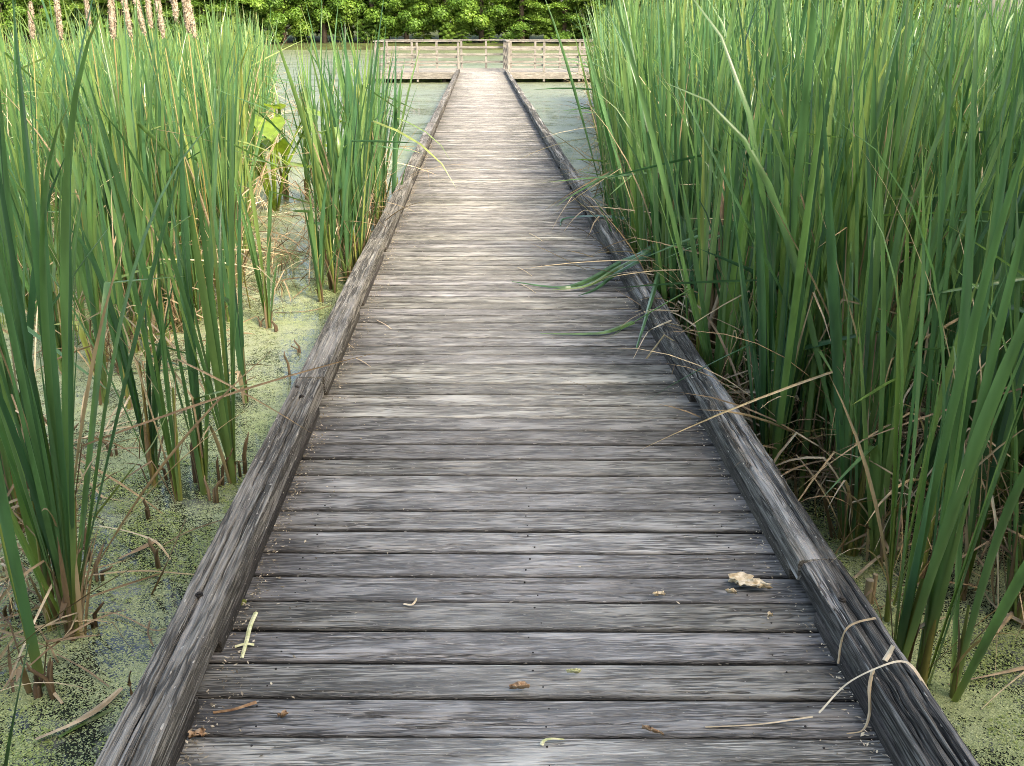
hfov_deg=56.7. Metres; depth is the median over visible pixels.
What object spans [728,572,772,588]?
leaf scrap
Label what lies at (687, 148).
cattail plant
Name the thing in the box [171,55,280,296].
cattail plant
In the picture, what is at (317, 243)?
cattail plant
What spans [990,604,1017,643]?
dead leaf
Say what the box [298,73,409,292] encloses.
cattail plant
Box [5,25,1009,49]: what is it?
ground
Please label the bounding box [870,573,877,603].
stalk stub
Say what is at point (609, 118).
cattail plant
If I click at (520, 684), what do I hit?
wood splinter
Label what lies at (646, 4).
broadleaf tree
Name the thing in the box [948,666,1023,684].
dead leaf
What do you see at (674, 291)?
cattail plant
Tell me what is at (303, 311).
dead leaf
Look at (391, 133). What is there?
cattail plant
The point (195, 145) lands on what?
cattail plant
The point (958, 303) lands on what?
cattail plant
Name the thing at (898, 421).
cattail plant
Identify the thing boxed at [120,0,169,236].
cattail seed head
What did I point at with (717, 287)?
cattail plant
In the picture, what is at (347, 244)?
cattail plant
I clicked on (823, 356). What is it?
cattail plant
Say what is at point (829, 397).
cattail plant
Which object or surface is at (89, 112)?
cattail plant
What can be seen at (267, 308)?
cattail plant
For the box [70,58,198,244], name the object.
cattail plant
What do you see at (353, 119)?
cattail plant
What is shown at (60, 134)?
cattail plant
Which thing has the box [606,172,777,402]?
cattail plant
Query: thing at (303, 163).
cattail plant
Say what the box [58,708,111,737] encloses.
green leaf
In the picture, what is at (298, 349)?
stalk stub
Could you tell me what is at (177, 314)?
cattail plant
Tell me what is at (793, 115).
cattail plant
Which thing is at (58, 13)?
cattail seed head
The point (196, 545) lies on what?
duckweed
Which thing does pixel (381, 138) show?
cattail plant
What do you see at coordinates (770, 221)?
cattail plant
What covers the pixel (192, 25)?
cattail seed head
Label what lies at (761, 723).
straw
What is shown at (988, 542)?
reed litter
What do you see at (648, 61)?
cattail plant
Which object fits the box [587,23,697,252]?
cattail plant
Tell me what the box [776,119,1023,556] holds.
cattail plant
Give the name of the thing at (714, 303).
reed
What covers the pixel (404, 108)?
cattail plant
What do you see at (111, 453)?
stalk stub
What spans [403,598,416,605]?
curled leaf
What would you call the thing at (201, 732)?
leaf flake
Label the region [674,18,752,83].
cattail plant
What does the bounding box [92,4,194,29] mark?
woodland tree
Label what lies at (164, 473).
stalk stub
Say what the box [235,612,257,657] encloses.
leaf stalk
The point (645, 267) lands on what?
cattail plant
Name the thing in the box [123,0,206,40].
feathery tree
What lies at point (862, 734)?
leaf grit
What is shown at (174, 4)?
cattail stalk
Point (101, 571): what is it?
stalk stub
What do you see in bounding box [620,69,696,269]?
cattail plant
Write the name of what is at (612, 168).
cattail plant
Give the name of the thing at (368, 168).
cattail plant
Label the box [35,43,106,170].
cattail plant
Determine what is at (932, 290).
cattail plant
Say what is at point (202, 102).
cattail plant
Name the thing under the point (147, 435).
cattail plant
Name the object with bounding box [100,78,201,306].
cattail plant
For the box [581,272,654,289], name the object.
dead leaf
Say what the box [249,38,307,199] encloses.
cattail plant
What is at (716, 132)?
cattail plant
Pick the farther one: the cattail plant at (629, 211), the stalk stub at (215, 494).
the cattail plant at (629, 211)
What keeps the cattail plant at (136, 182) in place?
in the pond
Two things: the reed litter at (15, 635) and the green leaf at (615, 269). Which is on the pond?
the reed litter at (15, 635)
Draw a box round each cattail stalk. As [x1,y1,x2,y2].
[154,0,206,287]
[170,0,215,287]
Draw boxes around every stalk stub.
[2,597,13,619]
[26,657,55,699]
[33,672,45,698]
[83,522,90,560]
[88,601,103,628]
[94,436,117,456]
[94,544,112,581]
[143,498,150,519]
[148,538,160,568]
[158,455,171,480]
[189,442,198,482]
[203,475,223,502]
[216,448,232,486]
[237,432,248,476]
[271,320,277,331]
[283,351,290,374]
[291,339,300,352]
[864,578,873,602]
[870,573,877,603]
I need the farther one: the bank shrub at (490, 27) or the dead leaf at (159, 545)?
the bank shrub at (490, 27)
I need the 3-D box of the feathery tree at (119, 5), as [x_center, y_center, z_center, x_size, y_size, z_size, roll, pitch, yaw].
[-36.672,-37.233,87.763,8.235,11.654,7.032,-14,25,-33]
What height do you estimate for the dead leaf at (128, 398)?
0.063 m
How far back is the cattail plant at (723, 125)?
6.48 m
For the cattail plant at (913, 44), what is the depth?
5.92 m
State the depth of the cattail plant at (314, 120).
8.45 m
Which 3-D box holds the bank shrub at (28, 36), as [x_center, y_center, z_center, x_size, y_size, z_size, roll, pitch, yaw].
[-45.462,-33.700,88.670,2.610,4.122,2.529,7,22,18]
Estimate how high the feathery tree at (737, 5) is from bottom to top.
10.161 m
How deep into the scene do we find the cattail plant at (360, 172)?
8.06 m
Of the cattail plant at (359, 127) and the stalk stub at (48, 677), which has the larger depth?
the cattail plant at (359, 127)
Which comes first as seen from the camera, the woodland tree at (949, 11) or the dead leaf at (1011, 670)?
the dead leaf at (1011, 670)
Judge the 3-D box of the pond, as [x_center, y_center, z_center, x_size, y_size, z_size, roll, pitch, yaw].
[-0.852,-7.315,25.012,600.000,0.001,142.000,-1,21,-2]
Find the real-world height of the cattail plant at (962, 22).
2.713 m
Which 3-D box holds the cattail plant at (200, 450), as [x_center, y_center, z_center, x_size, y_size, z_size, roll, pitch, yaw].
[-1.421,-0.321,3.994,1.563,1.941,0.679,8,22,21]
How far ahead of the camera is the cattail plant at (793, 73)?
5.69 m
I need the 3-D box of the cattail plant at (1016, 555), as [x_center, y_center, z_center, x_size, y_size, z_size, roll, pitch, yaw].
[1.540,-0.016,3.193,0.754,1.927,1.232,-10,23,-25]
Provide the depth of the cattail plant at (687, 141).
6.84 m
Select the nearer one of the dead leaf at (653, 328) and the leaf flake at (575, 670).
the leaf flake at (575, 670)
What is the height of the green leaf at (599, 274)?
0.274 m
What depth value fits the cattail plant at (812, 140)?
4.65 m
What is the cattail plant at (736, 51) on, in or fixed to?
in the pond
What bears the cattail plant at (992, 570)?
in the pond
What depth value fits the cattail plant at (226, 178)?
6.39 m
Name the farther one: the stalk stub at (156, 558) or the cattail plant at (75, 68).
the cattail plant at (75, 68)
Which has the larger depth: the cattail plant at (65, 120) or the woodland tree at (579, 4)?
the woodland tree at (579, 4)
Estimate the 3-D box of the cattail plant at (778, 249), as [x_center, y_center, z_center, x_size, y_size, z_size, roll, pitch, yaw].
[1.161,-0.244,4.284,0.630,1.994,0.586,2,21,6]
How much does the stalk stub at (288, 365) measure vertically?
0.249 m
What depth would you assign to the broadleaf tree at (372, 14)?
87.19 m
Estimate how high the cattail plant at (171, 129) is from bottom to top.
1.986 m
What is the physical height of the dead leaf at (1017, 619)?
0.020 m
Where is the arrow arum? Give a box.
[248,103,344,210]
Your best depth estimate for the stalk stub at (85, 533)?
3.68 m
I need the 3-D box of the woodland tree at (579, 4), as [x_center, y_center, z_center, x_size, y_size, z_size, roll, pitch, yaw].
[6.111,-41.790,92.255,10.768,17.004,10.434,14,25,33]
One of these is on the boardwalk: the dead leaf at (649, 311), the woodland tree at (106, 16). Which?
the dead leaf at (649, 311)
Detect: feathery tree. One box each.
[50,0,131,41]
[77,0,159,39]
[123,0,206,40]
[163,0,241,40]
[197,0,282,41]
[484,0,560,42]
[528,0,595,40]
[567,0,622,36]
[717,0,755,13]
[866,0,941,29]
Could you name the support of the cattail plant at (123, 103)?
in the pond
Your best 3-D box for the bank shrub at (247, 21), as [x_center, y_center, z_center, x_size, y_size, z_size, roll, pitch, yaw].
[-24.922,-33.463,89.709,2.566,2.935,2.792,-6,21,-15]
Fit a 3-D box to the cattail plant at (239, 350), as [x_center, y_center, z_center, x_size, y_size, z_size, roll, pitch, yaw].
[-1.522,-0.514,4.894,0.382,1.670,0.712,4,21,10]
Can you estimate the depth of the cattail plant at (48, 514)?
2.98 m
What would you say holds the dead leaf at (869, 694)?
on the boardwalk
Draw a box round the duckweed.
[0,459,1023,765]
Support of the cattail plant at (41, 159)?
in the pond
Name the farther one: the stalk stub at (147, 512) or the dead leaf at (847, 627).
the stalk stub at (147, 512)
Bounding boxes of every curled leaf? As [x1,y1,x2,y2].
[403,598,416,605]
[540,738,563,745]
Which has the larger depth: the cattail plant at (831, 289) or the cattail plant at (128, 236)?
the cattail plant at (128, 236)
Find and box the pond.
[0,50,1023,765]
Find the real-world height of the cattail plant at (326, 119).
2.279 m
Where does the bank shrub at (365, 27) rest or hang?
on the ground
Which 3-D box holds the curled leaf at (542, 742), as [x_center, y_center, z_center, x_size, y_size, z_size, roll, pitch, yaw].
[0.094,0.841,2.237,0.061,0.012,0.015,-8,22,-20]
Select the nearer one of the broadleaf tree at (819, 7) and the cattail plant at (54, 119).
the cattail plant at (54, 119)
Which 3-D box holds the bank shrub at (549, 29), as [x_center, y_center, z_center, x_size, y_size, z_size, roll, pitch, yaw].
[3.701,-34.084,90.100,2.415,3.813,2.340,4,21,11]
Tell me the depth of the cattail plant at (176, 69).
8.79 m
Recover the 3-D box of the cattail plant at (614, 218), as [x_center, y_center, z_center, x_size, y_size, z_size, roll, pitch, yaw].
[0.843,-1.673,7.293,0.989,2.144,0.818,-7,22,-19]
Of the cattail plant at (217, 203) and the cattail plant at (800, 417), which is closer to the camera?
the cattail plant at (800, 417)
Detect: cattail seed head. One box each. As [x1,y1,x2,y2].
[27,1,40,196]
[53,0,83,230]
[83,0,129,319]
[107,0,138,350]
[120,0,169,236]
[133,0,214,291]
[145,0,180,240]
[181,0,216,293]
[188,0,250,308]
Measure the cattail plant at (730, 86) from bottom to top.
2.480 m
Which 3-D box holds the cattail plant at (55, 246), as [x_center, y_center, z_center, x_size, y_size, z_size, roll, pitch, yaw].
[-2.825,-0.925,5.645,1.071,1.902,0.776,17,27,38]
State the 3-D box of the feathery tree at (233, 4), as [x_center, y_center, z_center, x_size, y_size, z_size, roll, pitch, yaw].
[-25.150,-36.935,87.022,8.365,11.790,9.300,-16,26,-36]
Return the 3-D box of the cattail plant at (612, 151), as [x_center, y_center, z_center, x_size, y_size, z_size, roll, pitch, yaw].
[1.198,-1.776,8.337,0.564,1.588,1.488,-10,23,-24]
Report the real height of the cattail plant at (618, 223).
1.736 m
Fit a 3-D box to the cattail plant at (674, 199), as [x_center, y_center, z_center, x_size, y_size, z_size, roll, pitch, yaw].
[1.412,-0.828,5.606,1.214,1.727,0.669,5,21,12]
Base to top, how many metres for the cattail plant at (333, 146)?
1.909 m
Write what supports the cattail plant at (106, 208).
in the pond
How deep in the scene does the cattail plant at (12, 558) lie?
2.83 m
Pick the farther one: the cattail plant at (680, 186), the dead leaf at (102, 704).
the cattail plant at (680, 186)
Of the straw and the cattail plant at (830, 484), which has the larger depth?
the cattail plant at (830, 484)
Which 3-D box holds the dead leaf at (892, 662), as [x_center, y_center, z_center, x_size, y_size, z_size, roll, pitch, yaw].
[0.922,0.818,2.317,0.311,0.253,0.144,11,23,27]
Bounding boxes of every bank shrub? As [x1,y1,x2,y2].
[14,1,39,42]
[36,6,69,37]
[74,18,87,40]
[241,15,261,41]
[263,12,286,43]
[293,35,312,42]
[331,11,354,40]
[354,19,373,42]
[368,20,390,42]
[411,2,434,42]
[438,21,457,43]
[452,21,471,42]
[481,17,497,42]
[501,7,528,42]
[540,3,562,42]
[572,15,585,40]
[590,4,610,33]
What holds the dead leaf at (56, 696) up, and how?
on the pond
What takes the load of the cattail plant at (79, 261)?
in the pond
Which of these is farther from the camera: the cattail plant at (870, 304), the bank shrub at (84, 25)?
the bank shrub at (84, 25)
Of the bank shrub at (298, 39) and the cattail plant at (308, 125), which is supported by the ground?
the bank shrub at (298, 39)
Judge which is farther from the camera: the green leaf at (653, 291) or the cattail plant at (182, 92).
the cattail plant at (182, 92)
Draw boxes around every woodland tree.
[48,0,132,38]
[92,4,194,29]
[193,0,258,23]
[288,16,345,38]
[312,0,381,39]
[398,1,488,38]
[474,0,518,38]
[484,0,571,40]
[555,0,592,38]
[915,0,985,34]
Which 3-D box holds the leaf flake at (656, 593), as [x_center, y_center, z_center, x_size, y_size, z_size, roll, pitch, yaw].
[0.434,0.623,2.804,0.039,0.015,0.014,-1,21,-2]
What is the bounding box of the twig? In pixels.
[213,701,256,713]
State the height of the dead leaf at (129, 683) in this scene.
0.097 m
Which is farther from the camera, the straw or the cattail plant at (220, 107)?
the cattail plant at (220, 107)
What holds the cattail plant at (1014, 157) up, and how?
in the pond
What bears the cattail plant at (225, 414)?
in the pond
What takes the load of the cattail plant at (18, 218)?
in the pond
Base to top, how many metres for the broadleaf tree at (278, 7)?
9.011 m
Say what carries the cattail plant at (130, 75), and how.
in the pond
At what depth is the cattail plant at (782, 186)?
4.20 m
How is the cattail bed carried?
in the pond
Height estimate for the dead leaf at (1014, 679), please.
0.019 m
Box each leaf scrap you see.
[725,588,736,593]
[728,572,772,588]
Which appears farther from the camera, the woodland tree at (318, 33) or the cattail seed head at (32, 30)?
the woodland tree at (318, 33)
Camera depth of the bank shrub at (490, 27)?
88.11 m
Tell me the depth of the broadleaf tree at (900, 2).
88.58 m
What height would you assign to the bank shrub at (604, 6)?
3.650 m
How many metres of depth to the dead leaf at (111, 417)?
4.82 m
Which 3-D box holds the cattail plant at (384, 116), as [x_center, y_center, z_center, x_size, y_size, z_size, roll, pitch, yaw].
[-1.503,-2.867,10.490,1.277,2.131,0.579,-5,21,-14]
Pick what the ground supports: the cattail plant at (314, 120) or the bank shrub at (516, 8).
the bank shrub at (516, 8)
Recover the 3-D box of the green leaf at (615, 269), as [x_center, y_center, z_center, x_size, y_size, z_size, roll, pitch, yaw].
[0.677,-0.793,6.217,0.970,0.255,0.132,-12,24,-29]
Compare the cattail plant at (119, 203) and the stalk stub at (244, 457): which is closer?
the stalk stub at (244, 457)
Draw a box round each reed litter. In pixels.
[0,163,391,691]
[531,195,1023,648]
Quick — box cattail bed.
[0,0,312,344]
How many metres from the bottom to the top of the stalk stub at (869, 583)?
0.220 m
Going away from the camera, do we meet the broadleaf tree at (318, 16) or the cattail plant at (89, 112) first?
the cattail plant at (89, 112)
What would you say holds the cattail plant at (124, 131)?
in the pond
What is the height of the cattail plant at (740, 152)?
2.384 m
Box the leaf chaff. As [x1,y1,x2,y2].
[177,148,473,765]
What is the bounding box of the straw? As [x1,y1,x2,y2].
[705,716,812,727]
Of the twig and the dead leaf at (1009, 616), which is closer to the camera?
the twig
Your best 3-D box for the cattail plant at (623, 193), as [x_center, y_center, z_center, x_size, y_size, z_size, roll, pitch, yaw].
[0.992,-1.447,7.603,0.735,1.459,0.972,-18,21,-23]
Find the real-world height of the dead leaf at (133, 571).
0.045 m
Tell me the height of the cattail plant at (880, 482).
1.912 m
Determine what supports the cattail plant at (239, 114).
in the pond
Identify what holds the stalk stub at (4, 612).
in the pond
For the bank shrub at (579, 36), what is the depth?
90.77 m
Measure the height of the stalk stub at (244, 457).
0.297 m
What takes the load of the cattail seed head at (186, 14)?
on the pond
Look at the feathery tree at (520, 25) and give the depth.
88.75 m
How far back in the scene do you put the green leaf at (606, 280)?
6.12 m
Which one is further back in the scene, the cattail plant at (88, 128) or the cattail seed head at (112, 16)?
the cattail plant at (88, 128)
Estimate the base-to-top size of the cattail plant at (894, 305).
1.749 m
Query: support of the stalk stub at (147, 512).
in the pond
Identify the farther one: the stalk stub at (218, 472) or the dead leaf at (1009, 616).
the stalk stub at (218, 472)
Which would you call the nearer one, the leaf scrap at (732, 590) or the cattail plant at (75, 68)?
the leaf scrap at (732, 590)
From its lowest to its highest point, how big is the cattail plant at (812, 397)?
2.246 m
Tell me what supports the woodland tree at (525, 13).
on the ground
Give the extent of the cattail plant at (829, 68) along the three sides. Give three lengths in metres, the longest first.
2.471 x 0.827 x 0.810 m
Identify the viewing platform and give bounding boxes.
[373,39,593,82]
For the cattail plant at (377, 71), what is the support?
in the pond
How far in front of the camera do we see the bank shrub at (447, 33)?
87.81 m
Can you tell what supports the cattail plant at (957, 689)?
in the pond
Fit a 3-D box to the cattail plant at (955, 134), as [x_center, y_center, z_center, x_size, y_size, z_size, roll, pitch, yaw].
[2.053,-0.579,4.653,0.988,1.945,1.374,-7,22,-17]
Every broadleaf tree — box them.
[0,0,26,42]
[0,0,80,41]
[249,0,322,42]
[286,0,356,42]
[332,0,413,41]
[368,0,441,42]
[413,0,488,42]
[451,0,512,42]
[616,0,689,16]
[655,0,731,14]
[737,0,801,18]
[792,0,841,23]
[833,0,901,10]
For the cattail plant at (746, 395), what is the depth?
5.21 m
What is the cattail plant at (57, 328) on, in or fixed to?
in the pond
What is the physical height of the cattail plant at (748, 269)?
1.984 m
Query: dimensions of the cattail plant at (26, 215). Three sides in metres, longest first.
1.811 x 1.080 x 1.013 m
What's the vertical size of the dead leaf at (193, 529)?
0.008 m
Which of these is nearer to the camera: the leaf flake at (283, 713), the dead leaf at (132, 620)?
the leaf flake at (283, 713)
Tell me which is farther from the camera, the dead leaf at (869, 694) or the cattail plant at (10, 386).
the cattail plant at (10, 386)
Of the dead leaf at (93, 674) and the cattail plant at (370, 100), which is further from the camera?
the cattail plant at (370, 100)
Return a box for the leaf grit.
[499,147,888,765]
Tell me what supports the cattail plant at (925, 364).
in the pond
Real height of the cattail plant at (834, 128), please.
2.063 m
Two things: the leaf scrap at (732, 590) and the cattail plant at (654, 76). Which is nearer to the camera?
the leaf scrap at (732, 590)
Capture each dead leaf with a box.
[0,559,193,576]
[36,687,122,739]
[43,680,63,703]
[56,654,108,686]
[88,612,165,630]
[99,525,170,558]
[105,403,127,428]
[106,395,130,434]
[118,540,156,558]
[127,670,132,695]
[147,620,153,646]
[151,519,185,593]
[163,519,222,544]
[183,383,251,402]
[275,305,331,312]
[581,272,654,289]
[615,310,678,331]
[634,320,671,356]
[670,312,695,326]
[819,660,928,712]
[837,617,875,663]
[847,670,874,733]
[852,541,911,578]
[882,645,894,661]
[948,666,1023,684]
[981,671,1023,708]
[984,592,1023,624]
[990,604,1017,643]
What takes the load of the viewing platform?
on the pond
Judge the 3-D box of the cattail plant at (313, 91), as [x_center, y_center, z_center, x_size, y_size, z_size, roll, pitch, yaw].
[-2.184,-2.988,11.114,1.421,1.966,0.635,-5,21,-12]
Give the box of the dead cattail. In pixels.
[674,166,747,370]
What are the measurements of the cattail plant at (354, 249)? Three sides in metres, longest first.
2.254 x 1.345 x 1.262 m
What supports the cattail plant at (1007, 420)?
in the pond
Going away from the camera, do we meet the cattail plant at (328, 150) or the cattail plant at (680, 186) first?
the cattail plant at (680, 186)
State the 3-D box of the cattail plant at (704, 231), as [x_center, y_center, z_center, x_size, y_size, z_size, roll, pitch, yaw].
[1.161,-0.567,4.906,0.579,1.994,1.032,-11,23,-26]
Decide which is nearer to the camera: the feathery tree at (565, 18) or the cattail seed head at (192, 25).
the cattail seed head at (192, 25)
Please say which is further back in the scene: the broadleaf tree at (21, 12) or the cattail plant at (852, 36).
the broadleaf tree at (21, 12)
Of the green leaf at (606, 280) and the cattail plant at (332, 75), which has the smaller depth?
the green leaf at (606, 280)
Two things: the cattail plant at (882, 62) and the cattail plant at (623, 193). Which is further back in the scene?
the cattail plant at (623, 193)
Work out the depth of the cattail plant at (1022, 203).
4.19 m
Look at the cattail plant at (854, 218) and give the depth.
3.67 m
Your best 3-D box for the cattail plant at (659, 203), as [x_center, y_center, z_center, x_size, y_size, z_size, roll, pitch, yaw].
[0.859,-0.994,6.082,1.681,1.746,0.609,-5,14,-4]
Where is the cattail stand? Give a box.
[527,0,1023,575]
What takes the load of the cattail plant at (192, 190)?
in the pond
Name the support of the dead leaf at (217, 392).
on the cattail plant at (225, 414)
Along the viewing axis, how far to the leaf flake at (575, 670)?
2.47 m
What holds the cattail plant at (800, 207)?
in the pond
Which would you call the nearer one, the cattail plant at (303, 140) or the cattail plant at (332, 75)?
the cattail plant at (332, 75)
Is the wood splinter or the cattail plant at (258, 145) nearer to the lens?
the wood splinter
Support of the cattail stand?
in the pond
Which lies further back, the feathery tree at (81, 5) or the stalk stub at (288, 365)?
the feathery tree at (81, 5)
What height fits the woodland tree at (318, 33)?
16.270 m
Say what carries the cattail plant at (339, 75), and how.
in the pond
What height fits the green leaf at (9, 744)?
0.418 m
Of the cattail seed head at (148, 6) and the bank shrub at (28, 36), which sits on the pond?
the cattail seed head at (148, 6)
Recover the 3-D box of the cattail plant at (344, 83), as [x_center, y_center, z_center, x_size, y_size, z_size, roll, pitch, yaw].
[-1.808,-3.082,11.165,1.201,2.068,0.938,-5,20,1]
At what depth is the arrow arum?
10.57 m
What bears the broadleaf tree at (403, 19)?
on the ground
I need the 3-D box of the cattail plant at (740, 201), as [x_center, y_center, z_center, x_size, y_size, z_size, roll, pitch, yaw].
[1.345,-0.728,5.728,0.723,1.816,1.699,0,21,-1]
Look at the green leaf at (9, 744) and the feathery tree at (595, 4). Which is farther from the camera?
the feathery tree at (595, 4)
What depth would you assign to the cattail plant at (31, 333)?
3.66 m
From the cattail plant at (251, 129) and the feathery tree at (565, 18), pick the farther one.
the feathery tree at (565, 18)
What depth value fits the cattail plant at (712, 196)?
5.87 m
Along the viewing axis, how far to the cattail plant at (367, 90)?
9.88 m
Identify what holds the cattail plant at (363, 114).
in the pond
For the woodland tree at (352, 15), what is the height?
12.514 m
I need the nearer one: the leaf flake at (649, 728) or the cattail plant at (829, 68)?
the leaf flake at (649, 728)
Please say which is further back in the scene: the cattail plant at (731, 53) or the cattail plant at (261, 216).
the cattail plant at (261, 216)
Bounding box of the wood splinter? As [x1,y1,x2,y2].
[509,681,529,688]
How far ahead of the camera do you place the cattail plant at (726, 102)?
6.00 m
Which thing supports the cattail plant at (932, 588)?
in the pond
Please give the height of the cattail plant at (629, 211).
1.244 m
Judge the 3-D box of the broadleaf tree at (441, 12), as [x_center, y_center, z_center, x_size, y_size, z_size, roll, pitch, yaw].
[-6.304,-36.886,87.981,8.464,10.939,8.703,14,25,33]
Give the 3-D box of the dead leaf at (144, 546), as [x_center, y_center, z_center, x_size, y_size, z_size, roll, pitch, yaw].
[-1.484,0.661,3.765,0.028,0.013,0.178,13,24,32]
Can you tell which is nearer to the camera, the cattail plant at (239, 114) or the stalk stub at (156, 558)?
the stalk stub at (156, 558)
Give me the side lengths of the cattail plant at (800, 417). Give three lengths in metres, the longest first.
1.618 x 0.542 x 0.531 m
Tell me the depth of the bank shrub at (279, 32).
86.91 m
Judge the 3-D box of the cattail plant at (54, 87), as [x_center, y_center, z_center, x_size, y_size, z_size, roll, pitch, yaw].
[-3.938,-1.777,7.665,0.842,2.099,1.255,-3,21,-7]
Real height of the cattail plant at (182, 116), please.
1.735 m
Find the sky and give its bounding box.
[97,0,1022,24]
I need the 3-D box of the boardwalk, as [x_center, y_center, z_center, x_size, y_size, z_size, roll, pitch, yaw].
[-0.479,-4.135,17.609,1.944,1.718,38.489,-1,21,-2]
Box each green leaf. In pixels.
[4,644,28,765]
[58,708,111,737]
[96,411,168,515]
[512,243,653,288]
[540,321,634,334]
[554,246,653,289]
[560,215,628,225]
[578,250,654,295]
[636,272,659,347]
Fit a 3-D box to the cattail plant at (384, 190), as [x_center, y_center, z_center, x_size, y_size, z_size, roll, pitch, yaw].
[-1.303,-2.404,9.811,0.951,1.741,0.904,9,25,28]
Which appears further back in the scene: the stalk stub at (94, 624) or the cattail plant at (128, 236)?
the cattail plant at (128, 236)
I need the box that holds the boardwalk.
[94,69,979,765]
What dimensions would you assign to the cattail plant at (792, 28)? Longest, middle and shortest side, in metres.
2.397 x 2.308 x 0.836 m
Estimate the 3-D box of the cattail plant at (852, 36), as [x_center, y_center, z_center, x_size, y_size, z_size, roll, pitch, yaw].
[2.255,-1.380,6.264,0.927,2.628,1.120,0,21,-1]
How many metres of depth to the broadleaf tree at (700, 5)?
88.48 m
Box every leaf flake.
[187,728,207,738]
[277,709,288,717]
[565,668,580,672]
[642,724,663,734]
[653,591,664,595]
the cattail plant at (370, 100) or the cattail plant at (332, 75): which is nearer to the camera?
the cattail plant at (332, 75)
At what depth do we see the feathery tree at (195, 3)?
86.49 m
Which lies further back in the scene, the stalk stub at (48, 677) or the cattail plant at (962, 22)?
the cattail plant at (962, 22)
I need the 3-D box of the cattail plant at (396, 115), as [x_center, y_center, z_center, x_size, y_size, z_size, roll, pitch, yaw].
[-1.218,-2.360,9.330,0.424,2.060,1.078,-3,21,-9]
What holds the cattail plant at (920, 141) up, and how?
in the pond
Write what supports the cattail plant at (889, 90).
in the pond
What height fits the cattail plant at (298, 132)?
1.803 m
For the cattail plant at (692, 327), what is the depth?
5.38 m
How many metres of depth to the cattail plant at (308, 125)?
8.32 m
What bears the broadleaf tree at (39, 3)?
on the ground
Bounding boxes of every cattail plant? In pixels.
[0,0,373,640]
[0,124,112,373]
[0,160,163,532]
[0,222,37,430]
[0,460,102,693]
[3,0,173,352]
[6,84,123,355]
[8,89,143,376]
[8,98,84,214]
[8,124,182,361]
[13,77,103,320]
[15,34,75,271]
[16,118,158,374]
[19,52,108,224]
[26,40,150,295]
[30,218,196,487]
[32,77,96,203]
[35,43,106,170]
[36,97,104,297]
[36,116,132,408]
[38,69,94,244]
[50,119,170,404]
[52,5,125,221]
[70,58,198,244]
[72,125,194,332]
[76,69,310,502]
[76,114,189,302]
[78,11,218,344]
[79,93,212,331]
[84,1,265,352]
[94,95,235,263]
[96,58,245,483]
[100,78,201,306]
[116,33,145,120]
[119,55,148,147]
[135,80,197,154]
[140,43,286,321]
[140,46,255,193]
[142,41,301,247]
[145,43,306,266]
[151,28,237,235]
[152,28,250,159]
[158,81,213,299]
[166,33,288,285]
[168,21,284,321]
[170,119,270,402]
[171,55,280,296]
[172,41,257,192]
[172,54,274,250]
[184,56,301,189]
[192,51,299,240]
[192,82,327,283]
[205,111,303,248]
[225,148,317,328]
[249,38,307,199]
[258,46,326,229]
[264,79,379,254]
[266,81,376,262]
[267,8,454,276]
[270,41,339,200]
[271,49,403,254]
[277,0,344,233]
[277,68,336,205]
[281,37,406,236]
[283,87,380,280]
[284,0,412,202]
[290,1,390,282]
[291,128,381,301]
[292,25,339,199]
[296,8,368,247]
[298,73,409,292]
[301,48,391,256]
[301,58,417,249]
[303,18,420,259]
[304,82,385,209]
[310,86,383,233]
[314,23,473,226]
[318,32,401,171]
[326,68,416,229]
[328,39,400,198]
[329,30,390,257]
[335,35,449,228]
[337,23,428,198]
[348,26,435,199]
[348,45,408,200]
[362,47,425,196]
[366,55,405,193]
[374,45,410,224]
[532,90,722,346]
[545,8,679,281]
[564,2,729,185]
[567,126,710,332]
[568,125,625,227]
[575,45,831,220]
[577,47,614,222]
[586,20,670,245]
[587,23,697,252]
[590,75,610,210]
[594,96,631,237]
[595,29,739,252]
[600,0,827,315]
[601,155,683,276]
[603,123,634,244]
[606,98,625,234]
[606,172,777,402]
[608,76,761,287]
[608,155,651,258]
[609,0,803,277]
[611,44,646,232]
[619,0,704,185]
[619,114,879,478]
[620,54,767,270]
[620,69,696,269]
[627,75,1023,508]
[641,3,775,339]
[650,93,751,342]
[650,97,704,228]
[652,5,793,268]
[655,0,815,234]
[661,0,941,499]
[662,163,753,380]
[663,71,775,401]
[669,0,1023,508]
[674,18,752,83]
[681,2,876,470]
[686,24,816,109]
[690,38,805,147]
[691,124,750,338]
[695,122,752,300]
[696,10,760,94]
[698,49,908,472]
[709,145,842,441]
[709,209,832,466]
[711,103,870,219]
[723,146,841,401]
[735,158,931,469]
[739,195,855,476]
[743,17,1009,504]
[745,0,1022,398]
[751,0,934,98]
[755,0,923,437]
[763,58,918,193]
[774,38,915,158]
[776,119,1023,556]
[783,0,844,78]
[787,128,995,532]
[798,87,934,551]
[801,90,1023,596]
[814,91,1023,509]
[823,9,849,148]
[825,0,1001,452]
[828,46,1023,686]
[828,189,1023,621]
[834,41,980,289]
[834,200,1023,628]
[835,79,1023,553]
[843,0,1023,708]
[850,14,899,59]
[870,54,1008,361]
[887,69,978,388]
[900,112,993,493]
[910,45,1001,333]
[924,2,972,55]
[943,179,1023,547]
[945,135,1020,358]
[949,340,1023,701]
[991,23,1023,609]
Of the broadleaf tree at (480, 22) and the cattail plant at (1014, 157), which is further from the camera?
the broadleaf tree at (480, 22)
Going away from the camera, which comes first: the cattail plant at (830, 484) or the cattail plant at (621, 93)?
the cattail plant at (830, 484)
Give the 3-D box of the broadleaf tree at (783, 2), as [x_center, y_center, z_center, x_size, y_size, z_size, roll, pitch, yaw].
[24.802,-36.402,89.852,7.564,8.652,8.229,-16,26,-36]

